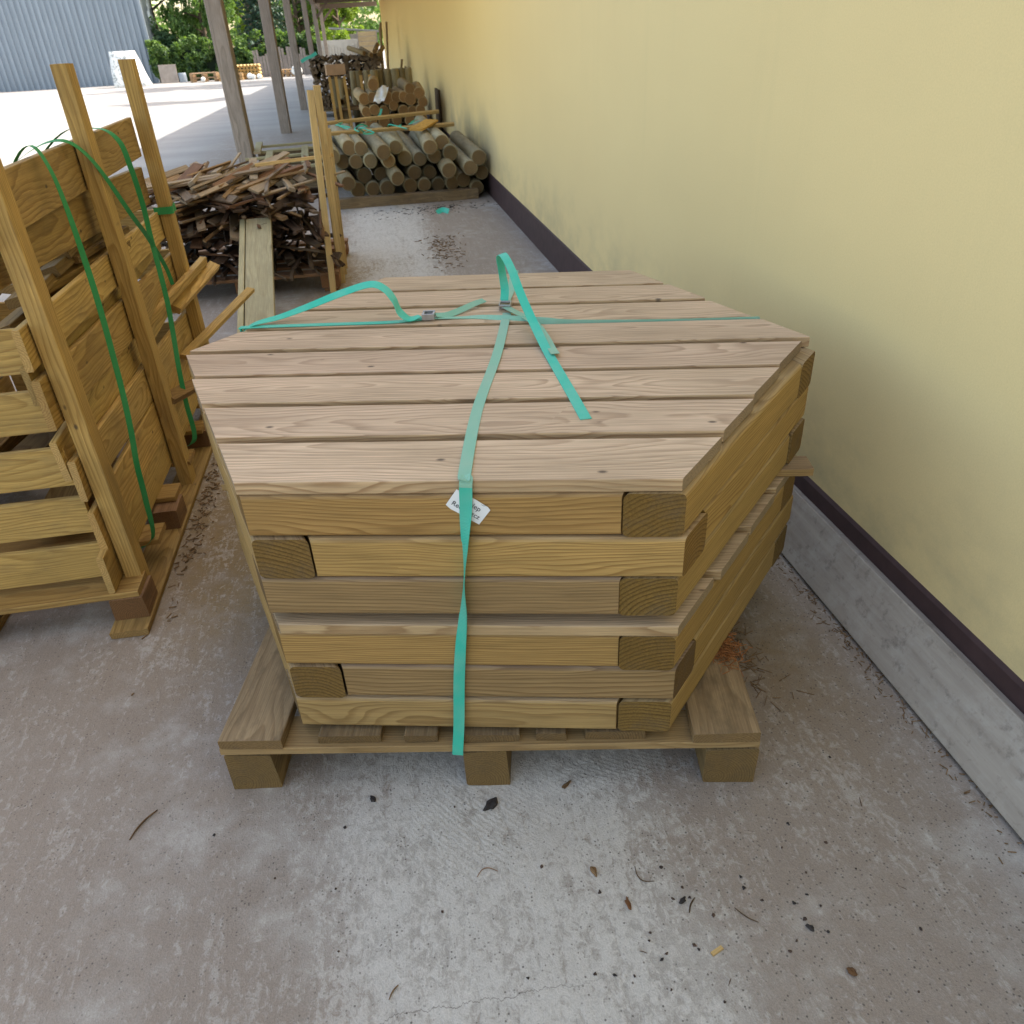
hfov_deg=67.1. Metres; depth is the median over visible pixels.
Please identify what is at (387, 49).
leaning pole
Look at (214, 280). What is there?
scrap stick
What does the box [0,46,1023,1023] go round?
ground
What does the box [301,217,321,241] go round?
scrap stick
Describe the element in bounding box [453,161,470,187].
round log
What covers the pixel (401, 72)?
standing post
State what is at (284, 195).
scrap stick
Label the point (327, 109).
pallet
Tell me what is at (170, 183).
scrap stick
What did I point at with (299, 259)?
scrap stick
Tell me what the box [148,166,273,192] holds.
scrap stick
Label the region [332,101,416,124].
pallet
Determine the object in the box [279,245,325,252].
scrap stick
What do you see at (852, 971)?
bark crumb
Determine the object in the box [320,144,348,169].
round log
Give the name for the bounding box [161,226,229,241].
scrap stick
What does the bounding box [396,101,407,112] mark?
short log
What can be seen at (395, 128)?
cross stick
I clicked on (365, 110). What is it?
short log
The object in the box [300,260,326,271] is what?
scrap stick
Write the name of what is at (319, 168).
upright batten
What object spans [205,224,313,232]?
scrap stick
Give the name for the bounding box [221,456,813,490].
spacer batten
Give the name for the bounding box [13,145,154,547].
packing band
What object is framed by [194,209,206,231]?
scrap stick
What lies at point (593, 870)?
leaf scrap
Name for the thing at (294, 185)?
scrap stick
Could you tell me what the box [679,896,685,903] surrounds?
bark crumb
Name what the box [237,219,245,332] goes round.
long plank
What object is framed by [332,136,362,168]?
round log
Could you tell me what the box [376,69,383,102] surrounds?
standing post
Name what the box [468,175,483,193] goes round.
round log
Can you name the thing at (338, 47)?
panel fence
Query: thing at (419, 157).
round log
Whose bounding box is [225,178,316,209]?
scrap stick
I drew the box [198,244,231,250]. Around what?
scrap stick
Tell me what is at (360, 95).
short log
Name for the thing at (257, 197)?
scrap stick
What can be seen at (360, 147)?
round log
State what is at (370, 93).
short log
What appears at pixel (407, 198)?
bearer beam
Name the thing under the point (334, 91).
standing post
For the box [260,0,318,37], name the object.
tree
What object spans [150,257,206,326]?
loose offcut
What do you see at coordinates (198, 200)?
scrap stick
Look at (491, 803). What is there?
bark crumb
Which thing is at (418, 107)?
short log
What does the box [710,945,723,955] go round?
wood chip
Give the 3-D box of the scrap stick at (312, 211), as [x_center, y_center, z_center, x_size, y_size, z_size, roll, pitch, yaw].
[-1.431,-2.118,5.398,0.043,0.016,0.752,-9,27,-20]
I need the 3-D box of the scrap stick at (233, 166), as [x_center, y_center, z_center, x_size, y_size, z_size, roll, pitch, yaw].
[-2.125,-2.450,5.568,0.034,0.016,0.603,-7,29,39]
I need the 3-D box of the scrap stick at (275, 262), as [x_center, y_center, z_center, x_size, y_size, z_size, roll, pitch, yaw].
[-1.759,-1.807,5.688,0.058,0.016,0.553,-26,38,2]
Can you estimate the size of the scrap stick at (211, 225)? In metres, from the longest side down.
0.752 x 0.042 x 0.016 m
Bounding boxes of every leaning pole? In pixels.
[379,22,382,68]
[385,22,388,68]
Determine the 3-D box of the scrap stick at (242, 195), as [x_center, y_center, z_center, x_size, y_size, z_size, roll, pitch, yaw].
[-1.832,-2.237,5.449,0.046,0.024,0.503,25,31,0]
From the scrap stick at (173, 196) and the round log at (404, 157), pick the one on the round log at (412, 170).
the round log at (404, 157)
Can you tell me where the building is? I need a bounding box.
[379,0,1023,713]
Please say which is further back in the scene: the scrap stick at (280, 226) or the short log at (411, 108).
the short log at (411, 108)
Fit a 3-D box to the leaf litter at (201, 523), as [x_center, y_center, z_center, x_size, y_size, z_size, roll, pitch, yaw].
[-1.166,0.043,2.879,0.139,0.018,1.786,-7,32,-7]
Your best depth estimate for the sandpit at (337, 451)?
1.59 m
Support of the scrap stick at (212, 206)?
on the scrap stick at (191, 210)
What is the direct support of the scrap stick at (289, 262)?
on the scrap stick at (295, 253)
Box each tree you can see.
[149,0,187,50]
[157,0,239,49]
[225,0,263,47]
[234,0,296,48]
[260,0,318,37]
[281,0,342,36]
[307,1,364,39]
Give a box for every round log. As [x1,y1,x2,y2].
[318,131,339,163]
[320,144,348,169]
[330,124,354,155]
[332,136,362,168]
[335,165,355,190]
[341,123,367,155]
[347,168,364,196]
[348,163,371,183]
[357,123,390,159]
[361,140,376,168]
[364,176,379,194]
[368,146,386,180]
[370,123,402,154]
[375,177,394,193]
[378,158,404,185]
[379,154,394,167]
[388,131,411,165]
[391,153,421,179]
[395,163,417,191]
[396,131,426,165]
[409,131,441,163]
[412,120,437,154]
[414,115,448,149]
[416,174,430,190]
[419,160,436,179]
[427,159,444,189]
[432,163,457,188]
[436,155,455,178]
[440,141,457,160]
[448,138,477,175]
[450,130,486,165]
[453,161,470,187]
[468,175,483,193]
[474,164,488,179]
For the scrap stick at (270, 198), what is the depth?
5.20 m
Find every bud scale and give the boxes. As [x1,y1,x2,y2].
[562,780,570,788]
[624,896,631,909]
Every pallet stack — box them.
[189,72,218,82]
[218,72,244,80]
[282,69,294,76]
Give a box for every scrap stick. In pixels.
[145,165,188,182]
[145,181,193,204]
[147,173,221,189]
[147,206,182,217]
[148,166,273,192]
[148,174,180,195]
[150,185,187,192]
[156,162,259,207]
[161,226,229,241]
[163,234,203,241]
[167,160,230,181]
[175,197,207,207]
[175,202,216,218]
[175,207,187,212]
[176,191,226,209]
[177,163,203,186]
[177,188,193,202]
[177,210,204,224]
[178,201,253,223]
[180,215,228,228]
[180,215,265,231]
[180,230,198,234]
[181,229,275,235]
[182,212,221,243]
[183,169,304,196]
[184,242,192,256]
[186,186,211,193]
[187,172,201,186]
[187,223,194,236]
[188,260,194,265]
[189,225,219,248]
[190,164,247,190]
[190,233,203,248]
[190,253,238,256]
[191,248,197,260]
[193,161,209,193]
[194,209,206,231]
[197,164,276,197]
[198,203,224,209]
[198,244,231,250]
[199,203,213,223]
[202,161,248,175]
[202,237,211,248]
[202,246,238,274]
[203,212,242,242]
[204,193,238,203]
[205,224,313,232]
[207,212,225,225]
[208,200,234,207]
[208,226,275,234]
[209,238,229,242]
[211,161,230,173]
[211,236,226,249]
[212,162,257,190]
[212,259,215,285]
[213,245,237,263]
[218,202,228,212]
[219,223,229,229]
[219,260,230,280]
[220,215,317,230]
[220,260,235,276]
[221,209,231,223]
[222,180,242,198]
[223,230,229,244]
[223,249,287,280]
[224,152,240,173]
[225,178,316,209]
[226,175,244,183]
[228,246,238,259]
[229,188,247,194]
[229,202,244,212]
[229,212,239,240]
[233,259,238,267]
[236,166,264,200]
[236,170,281,190]
[236,189,271,201]
[241,204,263,210]
[242,172,261,184]
[242,194,252,200]
[245,198,251,210]
[247,168,285,193]
[249,158,257,180]
[249,191,263,207]
[250,208,260,227]
[252,164,302,181]
[252,209,287,220]
[257,195,273,205]
[258,157,290,178]
[259,155,283,162]
[261,192,272,208]
[261,197,290,216]
[262,170,345,195]
[262,205,293,213]
[264,180,270,193]
[265,162,290,180]
[266,151,289,161]
[269,187,316,201]
[272,222,288,230]
[272,237,280,246]
[273,219,310,249]
[273,252,341,260]
[273,253,276,272]
[275,247,294,265]
[276,184,304,199]
[277,217,295,237]
[277,220,294,235]
[278,241,293,255]
[279,185,303,207]
[279,213,304,232]
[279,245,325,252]
[280,177,295,191]
[280,244,293,258]
[281,211,306,232]
[283,202,294,206]
[283,211,301,216]
[285,166,307,182]
[287,165,343,186]
[289,241,298,280]
[289,249,304,258]
[292,233,302,240]
[293,210,301,234]
[293,233,321,248]
[293,246,305,268]
[295,188,317,193]
[295,198,316,210]
[295,268,303,274]
[296,182,306,192]
[296,208,304,237]
[297,187,309,193]
[298,162,310,174]
[300,206,318,213]
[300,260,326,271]
[301,210,322,242]
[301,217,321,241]
[303,155,310,168]
[304,208,308,216]
[305,186,313,201]
[306,243,313,269]
[309,217,328,236]
[313,219,323,241]
[318,192,324,238]
[318,246,345,266]
[323,242,340,267]
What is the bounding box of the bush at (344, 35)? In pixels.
[320,28,349,40]
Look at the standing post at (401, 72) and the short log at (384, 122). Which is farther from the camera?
the standing post at (401, 72)
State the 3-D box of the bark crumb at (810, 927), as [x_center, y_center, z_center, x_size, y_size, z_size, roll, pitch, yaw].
[0.578,0.805,1.498,0.018,0.009,0.010,21,39,33]
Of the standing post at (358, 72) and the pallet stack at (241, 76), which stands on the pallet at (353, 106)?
the standing post at (358, 72)
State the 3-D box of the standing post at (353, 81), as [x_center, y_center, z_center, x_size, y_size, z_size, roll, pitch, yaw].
[-2.991,-7.911,14.858,0.152,1.000,0.149,-6,32,-9]
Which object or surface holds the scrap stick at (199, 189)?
on the scrap stick
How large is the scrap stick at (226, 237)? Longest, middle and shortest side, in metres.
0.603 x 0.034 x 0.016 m
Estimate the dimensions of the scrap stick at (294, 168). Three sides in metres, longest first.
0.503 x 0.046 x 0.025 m
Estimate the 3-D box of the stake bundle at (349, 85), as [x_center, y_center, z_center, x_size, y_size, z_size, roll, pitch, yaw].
[-3.597,-10.615,19.479,1.276,0.699,1.298,-7,32,-7]
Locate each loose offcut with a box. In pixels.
[0,240,130,293]
[0,284,66,328]
[0,436,16,452]
[3,434,28,451]
[4,266,70,309]
[11,428,58,450]
[40,232,102,277]
[44,485,90,502]
[53,241,84,259]
[72,225,129,263]
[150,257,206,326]
[170,379,195,403]
[171,261,219,313]
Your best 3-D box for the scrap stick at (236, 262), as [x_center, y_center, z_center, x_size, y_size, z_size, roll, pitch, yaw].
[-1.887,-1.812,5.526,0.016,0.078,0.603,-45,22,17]
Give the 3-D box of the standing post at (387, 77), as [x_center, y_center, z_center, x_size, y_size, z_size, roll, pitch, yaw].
[-2.365,-7.990,14.931,0.152,1.000,0.150,-6,32,-7]
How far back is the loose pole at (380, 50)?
18.43 m
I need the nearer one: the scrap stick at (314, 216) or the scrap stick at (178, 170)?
the scrap stick at (178, 170)
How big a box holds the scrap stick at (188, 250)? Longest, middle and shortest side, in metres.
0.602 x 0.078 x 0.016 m
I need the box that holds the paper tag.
[446,489,489,523]
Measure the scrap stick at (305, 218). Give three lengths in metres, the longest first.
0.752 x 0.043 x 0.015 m
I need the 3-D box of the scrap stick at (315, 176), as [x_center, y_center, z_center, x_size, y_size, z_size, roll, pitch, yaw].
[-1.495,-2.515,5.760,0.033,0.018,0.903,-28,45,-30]
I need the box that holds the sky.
[151,0,383,46]
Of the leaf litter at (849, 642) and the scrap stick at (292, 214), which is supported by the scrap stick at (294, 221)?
the scrap stick at (292, 214)
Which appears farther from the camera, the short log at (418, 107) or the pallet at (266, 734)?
the short log at (418, 107)
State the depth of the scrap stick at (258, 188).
5.26 m
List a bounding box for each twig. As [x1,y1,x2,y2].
[129,809,157,839]
[734,907,758,922]
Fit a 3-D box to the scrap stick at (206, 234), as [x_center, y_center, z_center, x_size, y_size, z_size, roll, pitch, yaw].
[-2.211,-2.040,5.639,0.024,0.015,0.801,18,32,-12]
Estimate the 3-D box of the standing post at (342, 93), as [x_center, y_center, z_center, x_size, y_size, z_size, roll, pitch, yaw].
[-3.095,-7.452,14.295,0.152,1.000,0.150,-7,32,-6]
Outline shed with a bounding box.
[328,27,378,50]
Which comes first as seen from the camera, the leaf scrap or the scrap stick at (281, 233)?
the leaf scrap
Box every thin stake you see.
[328,77,337,119]
[334,76,342,119]
[343,76,352,127]
[359,75,363,89]
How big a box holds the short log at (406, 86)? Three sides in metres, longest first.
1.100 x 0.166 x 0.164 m
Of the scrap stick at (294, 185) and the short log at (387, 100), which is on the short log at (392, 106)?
the short log at (387, 100)
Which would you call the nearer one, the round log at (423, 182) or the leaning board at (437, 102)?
the round log at (423, 182)
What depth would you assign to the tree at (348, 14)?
54.69 m
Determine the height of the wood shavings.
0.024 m
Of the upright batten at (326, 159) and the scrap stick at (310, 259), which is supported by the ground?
the upright batten at (326, 159)
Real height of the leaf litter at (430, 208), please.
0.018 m
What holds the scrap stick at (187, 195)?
on the scrap stick
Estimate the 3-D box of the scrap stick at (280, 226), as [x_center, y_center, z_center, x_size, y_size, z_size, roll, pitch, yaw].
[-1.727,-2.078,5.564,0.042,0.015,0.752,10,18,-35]
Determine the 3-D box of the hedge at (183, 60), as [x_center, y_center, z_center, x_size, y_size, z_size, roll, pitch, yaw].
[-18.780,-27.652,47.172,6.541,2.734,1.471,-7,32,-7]
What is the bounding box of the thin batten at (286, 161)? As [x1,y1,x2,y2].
[255,153,332,166]
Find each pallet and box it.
[189,238,348,294]
[217,625,760,788]
[316,107,353,114]
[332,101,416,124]
[388,122,408,130]
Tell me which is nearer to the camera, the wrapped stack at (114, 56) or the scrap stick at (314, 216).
the scrap stick at (314, 216)
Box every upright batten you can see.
[307,90,336,292]
[313,85,345,282]
[324,111,346,273]
[328,128,347,267]
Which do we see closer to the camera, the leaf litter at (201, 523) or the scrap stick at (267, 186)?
the leaf litter at (201, 523)
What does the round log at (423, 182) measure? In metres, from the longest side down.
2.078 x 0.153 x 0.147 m
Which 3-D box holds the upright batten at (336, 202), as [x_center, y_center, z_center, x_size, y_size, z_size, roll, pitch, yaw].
[-1.279,-2.255,5.559,0.041,1.137,0.027,-14,43,-17]
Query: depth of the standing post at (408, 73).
14.69 m
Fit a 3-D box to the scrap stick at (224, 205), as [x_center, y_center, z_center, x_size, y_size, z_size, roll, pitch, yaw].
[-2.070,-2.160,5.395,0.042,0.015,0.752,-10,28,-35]
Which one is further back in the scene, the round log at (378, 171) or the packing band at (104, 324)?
the round log at (378, 171)
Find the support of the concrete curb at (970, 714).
on the ground
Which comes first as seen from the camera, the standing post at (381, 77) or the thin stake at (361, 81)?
the thin stake at (361, 81)
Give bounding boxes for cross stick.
[317,109,438,124]
[331,122,453,135]
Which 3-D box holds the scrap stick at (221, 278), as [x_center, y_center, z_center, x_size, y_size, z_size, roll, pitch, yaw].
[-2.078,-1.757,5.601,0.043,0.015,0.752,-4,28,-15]
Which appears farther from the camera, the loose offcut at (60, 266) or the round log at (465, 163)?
the round log at (465, 163)
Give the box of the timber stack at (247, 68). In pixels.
[237,64,262,78]
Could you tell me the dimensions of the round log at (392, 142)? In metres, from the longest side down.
2.151 x 0.151 x 0.148 m
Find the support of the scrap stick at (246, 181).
on the scrap stick at (281, 175)
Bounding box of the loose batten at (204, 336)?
[180,287,254,359]
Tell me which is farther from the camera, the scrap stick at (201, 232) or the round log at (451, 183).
the round log at (451, 183)
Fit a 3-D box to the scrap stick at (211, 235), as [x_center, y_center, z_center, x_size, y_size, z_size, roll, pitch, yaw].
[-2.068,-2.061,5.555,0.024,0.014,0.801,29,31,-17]
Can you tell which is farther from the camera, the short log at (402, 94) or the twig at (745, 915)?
the short log at (402, 94)
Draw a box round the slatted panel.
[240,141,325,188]
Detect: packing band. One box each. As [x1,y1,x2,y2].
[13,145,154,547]
[18,139,173,284]
[45,128,196,445]
[153,202,175,214]
[300,51,316,62]
[335,122,349,128]
[354,124,366,131]
[360,128,374,134]
[387,124,406,129]
[436,207,448,213]
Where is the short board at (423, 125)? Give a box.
[409,119,437,130]
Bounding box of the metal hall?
[0,0,159,91]
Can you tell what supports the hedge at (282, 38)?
on the ground
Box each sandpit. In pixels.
[186,270,814,615]
[218,455,795,731]
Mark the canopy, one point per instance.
(226, 61)
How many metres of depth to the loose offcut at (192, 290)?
3.49 m
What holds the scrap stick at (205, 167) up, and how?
on the scrap stick at (281, 175)
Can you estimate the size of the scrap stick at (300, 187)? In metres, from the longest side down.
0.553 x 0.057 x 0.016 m
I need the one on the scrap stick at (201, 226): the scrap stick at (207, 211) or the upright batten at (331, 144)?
the scrap stick at (207, 211)
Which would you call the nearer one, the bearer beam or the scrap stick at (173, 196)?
the scrap stick at (173, 196)
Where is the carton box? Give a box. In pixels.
[324,63,345,75]
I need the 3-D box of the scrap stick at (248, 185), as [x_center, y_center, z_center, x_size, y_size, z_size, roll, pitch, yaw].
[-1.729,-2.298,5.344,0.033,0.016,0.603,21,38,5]
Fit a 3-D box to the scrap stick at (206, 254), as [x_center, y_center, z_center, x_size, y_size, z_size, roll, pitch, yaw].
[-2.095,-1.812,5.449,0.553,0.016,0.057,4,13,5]
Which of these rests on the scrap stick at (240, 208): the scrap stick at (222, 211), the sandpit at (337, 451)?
the scrap stick at (222, 211)
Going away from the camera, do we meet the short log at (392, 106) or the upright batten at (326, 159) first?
the upright batten at (326, 159)
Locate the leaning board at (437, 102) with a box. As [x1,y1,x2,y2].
[434,88,441,130]
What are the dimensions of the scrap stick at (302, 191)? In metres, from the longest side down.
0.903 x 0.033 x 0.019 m
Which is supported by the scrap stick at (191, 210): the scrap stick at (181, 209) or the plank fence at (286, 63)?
the scrap stick at (181, 209)
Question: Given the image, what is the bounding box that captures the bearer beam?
[339,188,478,209]
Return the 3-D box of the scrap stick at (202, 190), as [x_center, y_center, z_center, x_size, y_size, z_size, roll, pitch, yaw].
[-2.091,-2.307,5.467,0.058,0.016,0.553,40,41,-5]
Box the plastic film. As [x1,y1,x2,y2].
[373,85,388,103]
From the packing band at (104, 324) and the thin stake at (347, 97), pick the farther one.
the thin stake at (347, 97)
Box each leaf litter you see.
[131,458,219,695]
[355,200,497,219]
[414,229,467,270]
[730,622,813,710]
[771,556,1023,873]
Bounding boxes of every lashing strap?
[238,281,759,331]
[452,252,591,754]
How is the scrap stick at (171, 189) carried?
on the scrap stick
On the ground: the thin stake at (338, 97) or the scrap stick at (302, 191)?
the thin stake at (338, 97)
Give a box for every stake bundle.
[308,54,346,108]
[340,53,382,80]
[347,80,364,102]
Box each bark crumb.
[370,795,375,801]
[483,797,497,810]
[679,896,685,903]
[805,924,813,931]
[846,967,857,975]
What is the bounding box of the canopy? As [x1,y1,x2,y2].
[204,0,376,163]
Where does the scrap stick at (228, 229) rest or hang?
on the scrap stick
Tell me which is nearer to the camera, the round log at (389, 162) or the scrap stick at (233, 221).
the scrap stick at (233, 221)
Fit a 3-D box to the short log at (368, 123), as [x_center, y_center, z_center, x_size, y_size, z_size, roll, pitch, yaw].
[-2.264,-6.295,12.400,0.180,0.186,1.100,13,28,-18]
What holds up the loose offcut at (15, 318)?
in the board crate
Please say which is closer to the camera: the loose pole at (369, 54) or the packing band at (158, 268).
the packing band at (158, 268)
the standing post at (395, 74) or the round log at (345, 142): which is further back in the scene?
the standing post at (395, 74)
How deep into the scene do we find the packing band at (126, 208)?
2.62 m
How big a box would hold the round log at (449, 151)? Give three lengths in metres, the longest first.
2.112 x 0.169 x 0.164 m
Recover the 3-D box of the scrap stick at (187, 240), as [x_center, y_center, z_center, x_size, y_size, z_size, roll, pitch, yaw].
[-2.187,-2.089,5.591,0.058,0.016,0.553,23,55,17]
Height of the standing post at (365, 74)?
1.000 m
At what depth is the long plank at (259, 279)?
4.78 m
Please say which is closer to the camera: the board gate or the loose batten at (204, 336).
the loose batten at (204, 336)
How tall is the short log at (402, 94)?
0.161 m
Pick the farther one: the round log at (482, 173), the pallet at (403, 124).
the pallet at (403, 124)
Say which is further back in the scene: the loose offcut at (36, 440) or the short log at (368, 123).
the short log at (368, 123)
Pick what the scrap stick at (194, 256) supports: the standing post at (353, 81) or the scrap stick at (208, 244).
the scrap stick at (208, 244)
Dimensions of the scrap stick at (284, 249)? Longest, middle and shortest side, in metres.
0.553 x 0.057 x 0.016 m
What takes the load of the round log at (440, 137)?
on the round log at (449, 151)
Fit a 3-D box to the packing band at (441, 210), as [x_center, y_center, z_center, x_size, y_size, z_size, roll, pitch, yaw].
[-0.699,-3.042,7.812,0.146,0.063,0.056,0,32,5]
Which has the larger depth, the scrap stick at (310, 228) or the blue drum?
the blue drum
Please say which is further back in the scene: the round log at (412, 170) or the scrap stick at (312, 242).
the round log at (412, 170)
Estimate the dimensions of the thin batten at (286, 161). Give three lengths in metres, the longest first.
0.588 x 0.032 x 0.021 m
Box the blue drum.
[178,73,187,82]
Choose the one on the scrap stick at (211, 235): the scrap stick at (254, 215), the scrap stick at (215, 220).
the scrap stick at (215, 220)
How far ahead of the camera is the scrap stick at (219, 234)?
6.14 m
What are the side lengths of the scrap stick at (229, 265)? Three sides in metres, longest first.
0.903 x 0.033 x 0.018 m
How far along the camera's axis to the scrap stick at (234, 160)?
5.85 m
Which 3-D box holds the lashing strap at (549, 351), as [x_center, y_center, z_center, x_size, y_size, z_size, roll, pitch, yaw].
[0.077,-0.195,2.136,0.302,0.857,1.473,1,32,7]
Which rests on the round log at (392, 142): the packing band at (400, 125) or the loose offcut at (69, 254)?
the packing band at (400, 125)
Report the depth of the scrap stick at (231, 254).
5.42 m
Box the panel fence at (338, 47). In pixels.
[316,39,360,76]
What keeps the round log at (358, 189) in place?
on the bearer beam
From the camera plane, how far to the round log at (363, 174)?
8.32 m
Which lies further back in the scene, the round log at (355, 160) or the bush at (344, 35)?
the bush at (344, 35)
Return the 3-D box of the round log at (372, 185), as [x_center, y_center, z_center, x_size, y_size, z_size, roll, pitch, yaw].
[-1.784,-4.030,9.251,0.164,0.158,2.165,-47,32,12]
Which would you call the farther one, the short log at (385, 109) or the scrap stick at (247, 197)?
the short log at (385, 109)
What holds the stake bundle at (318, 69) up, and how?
on the pallet at (327, 109)
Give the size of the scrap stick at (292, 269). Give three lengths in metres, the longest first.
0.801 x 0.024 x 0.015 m
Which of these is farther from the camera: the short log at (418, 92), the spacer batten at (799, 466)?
the short log at (418, 92)
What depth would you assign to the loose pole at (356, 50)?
18.44 m
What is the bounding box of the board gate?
[356,30,380,69]
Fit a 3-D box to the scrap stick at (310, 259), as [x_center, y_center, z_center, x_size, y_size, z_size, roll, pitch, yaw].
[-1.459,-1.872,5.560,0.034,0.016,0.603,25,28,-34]
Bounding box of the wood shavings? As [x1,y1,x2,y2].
[713,633,752,676]
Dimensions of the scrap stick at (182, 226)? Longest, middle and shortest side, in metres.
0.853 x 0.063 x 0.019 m
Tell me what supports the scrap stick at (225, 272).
on the pallet at (324, 277)
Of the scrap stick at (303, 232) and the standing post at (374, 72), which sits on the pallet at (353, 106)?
the standing post at (374, 72)
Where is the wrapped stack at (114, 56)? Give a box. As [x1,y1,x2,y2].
[108,51,152,87]
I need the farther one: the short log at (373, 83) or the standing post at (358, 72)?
the standing post at (358, 72)
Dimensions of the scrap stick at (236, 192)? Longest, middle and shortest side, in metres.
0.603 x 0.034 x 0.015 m
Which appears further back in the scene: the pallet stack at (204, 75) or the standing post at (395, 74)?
the pallet stack at (204, 75)
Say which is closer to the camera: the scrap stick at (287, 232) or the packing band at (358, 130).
the scrap stick at (287, 232)
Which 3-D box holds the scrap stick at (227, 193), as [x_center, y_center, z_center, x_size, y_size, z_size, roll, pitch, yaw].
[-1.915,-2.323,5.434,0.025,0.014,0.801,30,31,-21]
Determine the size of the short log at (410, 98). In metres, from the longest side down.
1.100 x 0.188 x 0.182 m
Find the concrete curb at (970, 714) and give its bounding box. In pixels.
[781,485,1023,840]
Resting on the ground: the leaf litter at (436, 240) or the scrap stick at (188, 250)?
the leaf litter at (436, 240)
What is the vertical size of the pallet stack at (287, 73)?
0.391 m
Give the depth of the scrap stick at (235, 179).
5.28 m
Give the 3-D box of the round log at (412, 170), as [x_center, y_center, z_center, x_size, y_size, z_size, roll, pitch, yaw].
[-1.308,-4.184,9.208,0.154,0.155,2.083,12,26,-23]
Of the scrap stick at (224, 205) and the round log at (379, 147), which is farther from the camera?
the round log at (379, 147)
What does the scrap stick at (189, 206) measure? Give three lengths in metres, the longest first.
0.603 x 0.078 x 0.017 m
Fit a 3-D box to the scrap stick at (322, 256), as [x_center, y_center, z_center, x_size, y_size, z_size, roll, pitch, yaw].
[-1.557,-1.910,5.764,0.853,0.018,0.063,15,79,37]
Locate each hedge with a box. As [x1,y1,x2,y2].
[144,33,257,82]
[249,25,322,75]
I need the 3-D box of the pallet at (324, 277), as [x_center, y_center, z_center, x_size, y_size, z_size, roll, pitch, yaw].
[-1.960,-1.877,5.951,1.340,0.128,1.160,-6,32,-5]
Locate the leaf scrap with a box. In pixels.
[590,866,596,876]
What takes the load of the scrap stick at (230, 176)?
on the scrap stick at (208, 191)
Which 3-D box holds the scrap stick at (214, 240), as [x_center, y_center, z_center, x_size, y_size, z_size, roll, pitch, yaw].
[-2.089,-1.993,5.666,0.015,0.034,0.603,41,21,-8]
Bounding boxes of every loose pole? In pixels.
[347,45,365,55]
[359,46,372,57]
[372,42,379,53]
[377,45,384,56]
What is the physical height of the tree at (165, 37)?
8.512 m
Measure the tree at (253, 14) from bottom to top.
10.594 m
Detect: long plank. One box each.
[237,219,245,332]
[245,217,274,331]
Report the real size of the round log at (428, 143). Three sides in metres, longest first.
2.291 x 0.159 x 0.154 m
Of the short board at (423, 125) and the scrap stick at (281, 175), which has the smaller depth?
the scrap stick at (281, 175)
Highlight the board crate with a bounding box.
[0,58,212,638]
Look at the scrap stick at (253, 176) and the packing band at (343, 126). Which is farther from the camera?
the packing band at (343, 126)
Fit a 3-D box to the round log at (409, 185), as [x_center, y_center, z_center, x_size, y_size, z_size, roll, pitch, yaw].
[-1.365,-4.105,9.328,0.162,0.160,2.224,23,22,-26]
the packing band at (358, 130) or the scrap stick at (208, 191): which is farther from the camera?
the packing band at (358, 130)
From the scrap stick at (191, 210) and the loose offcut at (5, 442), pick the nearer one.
the loose offcut at (5, 442)
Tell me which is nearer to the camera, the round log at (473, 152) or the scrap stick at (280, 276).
the scrap stick at (280, 276)
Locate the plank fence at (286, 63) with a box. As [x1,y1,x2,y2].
[252,47,310,76]
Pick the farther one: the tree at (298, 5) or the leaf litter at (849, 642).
the tree at (298, 5)
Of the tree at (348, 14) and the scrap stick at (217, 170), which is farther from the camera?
the tree at (348, 14)
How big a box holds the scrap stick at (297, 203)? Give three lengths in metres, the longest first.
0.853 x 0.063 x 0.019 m
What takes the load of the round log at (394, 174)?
on the round log at (386, 186)
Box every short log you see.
[353,87,369,104]
[359,104,371,116]
[365,88,375,102]
[365,115,376,126]
[367,75,378,90]
[368,103,378,115]
[375,102,388,114]
[377,114,389,126]
[382,91,391,104]
[386,100,397,110]
[388,88,399,102]
[390,111,401,125]
[392,86,406,102]
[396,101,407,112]
[397,78,414,93]
[402,102,415,111]
[402,116,414,124]
[405,93,415,104]
[412,81,424,98]
[414,102,424,111]
[416,96,427,106]
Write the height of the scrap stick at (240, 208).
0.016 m
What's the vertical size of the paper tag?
0.077 m
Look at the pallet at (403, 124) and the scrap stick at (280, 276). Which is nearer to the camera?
the scrap stick at (280, 276)
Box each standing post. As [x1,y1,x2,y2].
[331,78,338,107]
[337,78,349,123]
[349,71,360,128]
[355,70,363,103]
[363,70,369,90]
[370,70,378,123]
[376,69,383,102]
[383,69,392,87]
[391,68,404,121]
[398,68,404,78]
[404,67,412,82]
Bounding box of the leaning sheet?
[158,64,178,82]
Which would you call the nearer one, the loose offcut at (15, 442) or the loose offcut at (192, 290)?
the loose offcut at (15, 442)
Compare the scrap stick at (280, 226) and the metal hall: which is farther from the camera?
the metal hall
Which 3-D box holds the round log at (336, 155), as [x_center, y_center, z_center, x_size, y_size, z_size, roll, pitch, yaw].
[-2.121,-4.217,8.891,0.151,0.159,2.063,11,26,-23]
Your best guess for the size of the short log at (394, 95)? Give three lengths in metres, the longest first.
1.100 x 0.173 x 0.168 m
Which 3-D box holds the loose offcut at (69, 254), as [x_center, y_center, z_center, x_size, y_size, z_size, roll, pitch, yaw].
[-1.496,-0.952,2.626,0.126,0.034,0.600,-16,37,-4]
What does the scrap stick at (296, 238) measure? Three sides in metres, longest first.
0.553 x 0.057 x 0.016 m
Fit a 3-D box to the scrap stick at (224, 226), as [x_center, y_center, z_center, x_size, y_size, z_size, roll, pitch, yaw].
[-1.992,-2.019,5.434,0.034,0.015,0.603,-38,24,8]
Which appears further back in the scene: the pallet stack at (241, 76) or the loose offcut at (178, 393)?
the pallet stack at (241, 76)
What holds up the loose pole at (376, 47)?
on the stake bundle at (375, 61)

